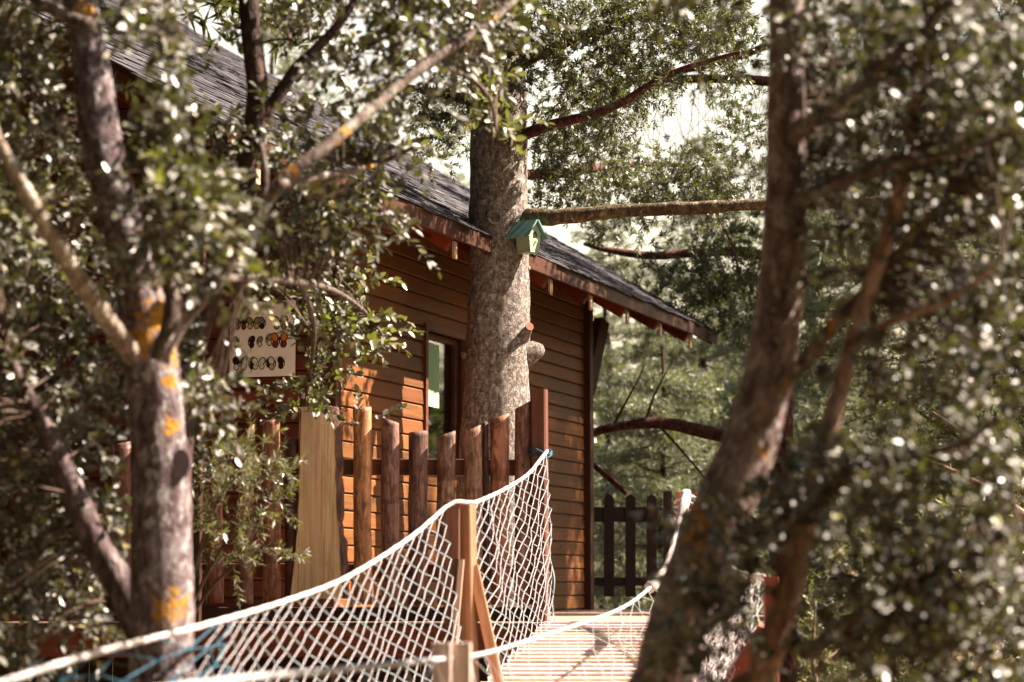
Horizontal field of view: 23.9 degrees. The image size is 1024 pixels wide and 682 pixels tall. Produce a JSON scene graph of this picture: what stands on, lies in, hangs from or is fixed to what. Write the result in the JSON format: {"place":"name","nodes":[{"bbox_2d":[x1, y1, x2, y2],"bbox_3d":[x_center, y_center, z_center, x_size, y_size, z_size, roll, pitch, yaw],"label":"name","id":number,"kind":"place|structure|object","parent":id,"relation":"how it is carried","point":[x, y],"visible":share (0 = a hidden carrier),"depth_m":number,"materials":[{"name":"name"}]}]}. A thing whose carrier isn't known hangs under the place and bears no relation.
{"place":"outdoors","nodes":[
{"label":"outdoors","id":0,"kind":"place"},
{"bbox_2d":[89,528,1014,681],"bbox_3d":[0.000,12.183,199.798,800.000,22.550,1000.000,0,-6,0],"label":"ground","id":1,"kind":"structure","parent":0,"point":[820,674],"depth_m":42.30,"materials":[{"name":"brown soil"}]},
{"bbox_2d":[0,0,384,667],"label":"oak tree","id":2,"kind":"object","parent":1,"relation":"on","point":[260,106],"visible":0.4,"depth_m":11.64,"materials":[{"name":"green plant"}]},
{"bbox_2d":[155,0,337,64],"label":"pine tree","id":3,"kind":"object","parent":1,"relation":"on","point":[223,4],"visible":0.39,"depth_m":23.58,"materials":[{"name":"green plant"}]},
{"bbox_2d":[192,397,312,612],"bbox_3d":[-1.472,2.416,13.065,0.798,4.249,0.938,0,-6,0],"label":"olive shrub","id":4,"kind":"object","parent":1,"relation":"on","point":[242,525],"visible":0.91,"depth_m":13.15,"materials":[{"name":"green plant"}]},
{"bbox_2d":[0,0,577,681],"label":"oak tree","id":5,"kind":"object","parent":1,"relation":"on","point":[148,590],"visible":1,"depth_m":9.84,"materials":[{"name":"green plant"}]},
{"bbox_2d":[236,16,350,111],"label":"pine tree","id":6,"kind":"object","parent":1,"relation":"on","point":[288,64],"visible":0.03,"depth_m":46.45,"materials":[{"name":"green plant"}]},
{"bbox_2d":[0,609,798,681],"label":"deck platform","id":7,"kind":"structure","parent":1,"relation":"on","point":[114,671],"depth_m":15.70,"materials":[{"name":"brown wood"}]},
{"bbox_2d":[0,389,548,621],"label":"picket fence","id":8,"kind":"object","parent":7,"relation":"on","point":[317,506],"visible":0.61,"depth_m":15.98,"materials":[{"name":"wood"}]},
{"bbox_2d":[0,0,720,624],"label":"timber cabin","id":9,"kind":"object","parent":7,"relation":"on","point":[570,286],"visible":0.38,"depth_m":20.52,"materials":[{"name":"brown wood"}]},
{"bbox_2d":[1,237,46,348],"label":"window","id":10,"kind":"structure","parent":9,"relation":"in","point":[31,240],"depth_m":19.56,"materials":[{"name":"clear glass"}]},
{"bbox_2d":[230,300,295,376],"bbox_3d":[-1.944,-0.016,18.843,0.553,0.590,0.014,-2,-6,18],"label":"butterfly board","id":11,"kind":"object","parent":9,"relation":"attached to","point":[266,345],"visible":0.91,"depth_m":18.83,"materials":[{"name":"beige wood"}]},
{"bbox_2d":[421,323,465,458],"bbox_3d":[-0.617,0.523,21.073,0.150,1.260,1.070,-2,-6,18],"label":"window","id":12,"kind":"structure","parent":9,"relation":"in","point":[431,351],"depth_m":21.04,"materials":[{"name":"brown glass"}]},
{"bbox_2d":[0,447,778,681],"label":"rope bridge","id":13,"kind":"structure","parent":7,"relation":"attached to","point":[591,650],"depth_m":13.10,"materials":[{"name":"white fabric"}]},
{"bbox_2d":[594,491,671,596],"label":"picket gate","id":14,"kind":"structure","parent":7,"relation":"on","point":[608,514],"depth_m":25.81,"materials":[{"name":"brown wood"}]},
{"bbox_2d":[441,169,601,479],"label":"pine tree","id":15,"kind":"object","parent":1,"relation":"on","point":[463,176],"depth_m":60.54,"materials":[{"name":"green plant"}]},
{"bbox_2d":[568,219,706,608],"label":"pine tree","id":16,"kind":"object","parent":1,"relation":"on","point":[610,361],"visible":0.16,"depth_m":40.89,"materials":[{"name":"green plant"}]},
{"bbox_2d":[396,0,879,606],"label":"spruce tree","id":17,"kind":"object","parent":1,"relation":"on","point":[502,354],"visible":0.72,"depth_m":19.83,"materials":[{"name":"green plant"}]},
{"bbox_2d":[507,219,547,254],"bbox_3d":[0.126,-0.853,19.827,0.233,0.271,0.254,-5,-8,42],"label":"birdhouse","id":18,"kind":"object","parent":17,"relation":"attached to","point":[528,235],"visible":1,"depth_m":19.78,"materials":[{"name":"green paint"}]},
{"bbox_2d":[594,283,742,537],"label":"pine tree","id":19,"kind":"object","parent":1,"relation":"on","point":[713,447],"visible":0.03,"depth_m":66.10,"materials":[{"name":"green plant"}]},
{"bbox_2d":[594,133,831,561],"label":"pine tree","id":20,"kind":"object","parent":1,"relation":"on","point":[683,350],"visible":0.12,"depth_m":45.12,"materials":[{"name":"green plant"}]},
{"bbox_2d":[594,323,839,680],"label":"pine tree","id":21,"kind":"object","parent":1,"relation":"on","point":[674,379],"visible":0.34,"depth_m":33.87,"materials":[{"name":"green plant"}]},
{"bbox_2d":[594,532,847,673],"bbox_3d":[3.039,4.537,37.793,4.580,3.129,4.565,0,-6,0],"label":"leafy bush","id":22,"kind":"object","parent":1,"relation":"on","point":[743,598],"visible":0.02,"depth_m":37.71,"materials":[{"name":"green plant"}]},
{"bbox_2d":[557,0,1019,681],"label":"pine tree","id":23,"kind":"object","parent":1,"relation":"on","point":[721,284],"visible":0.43,"depth_m":27.34,"materials":[{"name":"green plant"}]},
{"bbox_2d":[640,210,937,681],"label":"pine tree","id":24,"kind":"object","parent":1,"relation":"on","point":[722,346],"visible":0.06,"depth_m":39.83,"materials":[{"name":"green plant"}]},
{"bbox_2d":[593,297,1012,555],"bbox_3d":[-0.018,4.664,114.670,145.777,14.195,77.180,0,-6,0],"label":"pine tree","id":25,"kind":"object","parent":1,"relation":"on","point":[616,372],"depth_m":91.76,"materials":[{"name":"green plant"}]},
{"bbox_2d":[686,35,950,587],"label":"pine tree","id":26,"kind":"object","parent":1,"relation":"on","point":[757,242],"visible":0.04,"depth_m":56.50,"materials":[{"name":"green plant"}]},
{"bbox_2d":[628,0,1023,681],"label":"oak tree","id":27,"kind":"object","parent":1,"relation":"on","point":[702,584],"visible":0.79,"depth_m":8.33,"materials":[{"name":"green plant"}]},
{"bbox_2d":[718,577,936,681],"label":"leafy bush","id":28,"kind":"object","parent":1,"relation":"on","point":[813,661],"visible":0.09,"depth_m":31.72,"materials":[{"name":"green plant"}]},
{"bbox_2d":[682,0,1023,681],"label":"pine tree","id":29,"kind":"object","parent":1,"relation":"on","point":[800,394],"visible":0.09,"depth_m":36.96,"materials":[{"name":"green plant"}]},
{"bbox_2d":[730,0,1023,681],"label":"oak tree","id":30,"kind":"object","parent":1,"relation":"on","point":[943,606],"visible":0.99,"depth_m":7.66,"materials":[{"name":"green plant"}]},
{"bbox_2d":[768,4,1023,669],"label":"pine tree","id":31,"kind":"object","parent":1,"relation":"on","point":[1020,297],"visible":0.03,"depth_m":39.79,"materials":[{"name":"green plant"}]},
{"bbox_2d":[777,0,1023,475],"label":"pine tree","id":32,"kind":"object","parent":1,"relation":"on","point":[1020,339],"visible":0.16,"depth_m":26.00,"materials":[{"name":"green plant"}]},
{"bbox_2d":[810,556,1018,681],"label":"leafy bush","id":33,"kind":"object","parent":1,"relation":"on","point":[979,669],"visible":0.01,"depth_m":34.85,"materials":[{"name":"green plant"}]},
{"bbox_2d":[806,308,1023,681],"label":"leafy tree","id":34,"kind":"object","parent":1,"relation":"on","point":[946,430],"visible":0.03,"depth_m":27.94,"materials":[{"name":"green plant"}]},
{"bbox_2d":[831,337,1023,681],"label":"leafy tree","id":35,"kind":"object","parent":1,"relation":"on","point":[951,425],"visible":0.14,"depth_m":21.11,"materials":[{"name":"green plant"}]},
{"bbox_2d":[834,391,1023,681],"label":"leafy tree","id":36,"kind":"object","parent":1,"relation":"on","point":[1021,512],"visible":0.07,"depth_m":15.52,"materials":[{"name":"green plant"}]},
{"bbox_2d":[890,13,1023,602],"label":"pine tree","id":37,"kind":"object","parent":1,"relation":"on","point":[989,281],"depth_m":48.16,"materials":[{"name":"green plant"}]},
{"bbox_2d":[913,1,1023,482],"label":"pine tree","id":38,"kind":"object","parent":1,"relation":"on","point":[992,287],"depth_m":62.27,"materials":[{"name":"green plant"}]},
{"bbox_2d":[161,0,1013,499],"label":"sky","id":39,"kind":"structure","parent":0,"point":[558,231],"materials":[{"name":"white"}]}
]}

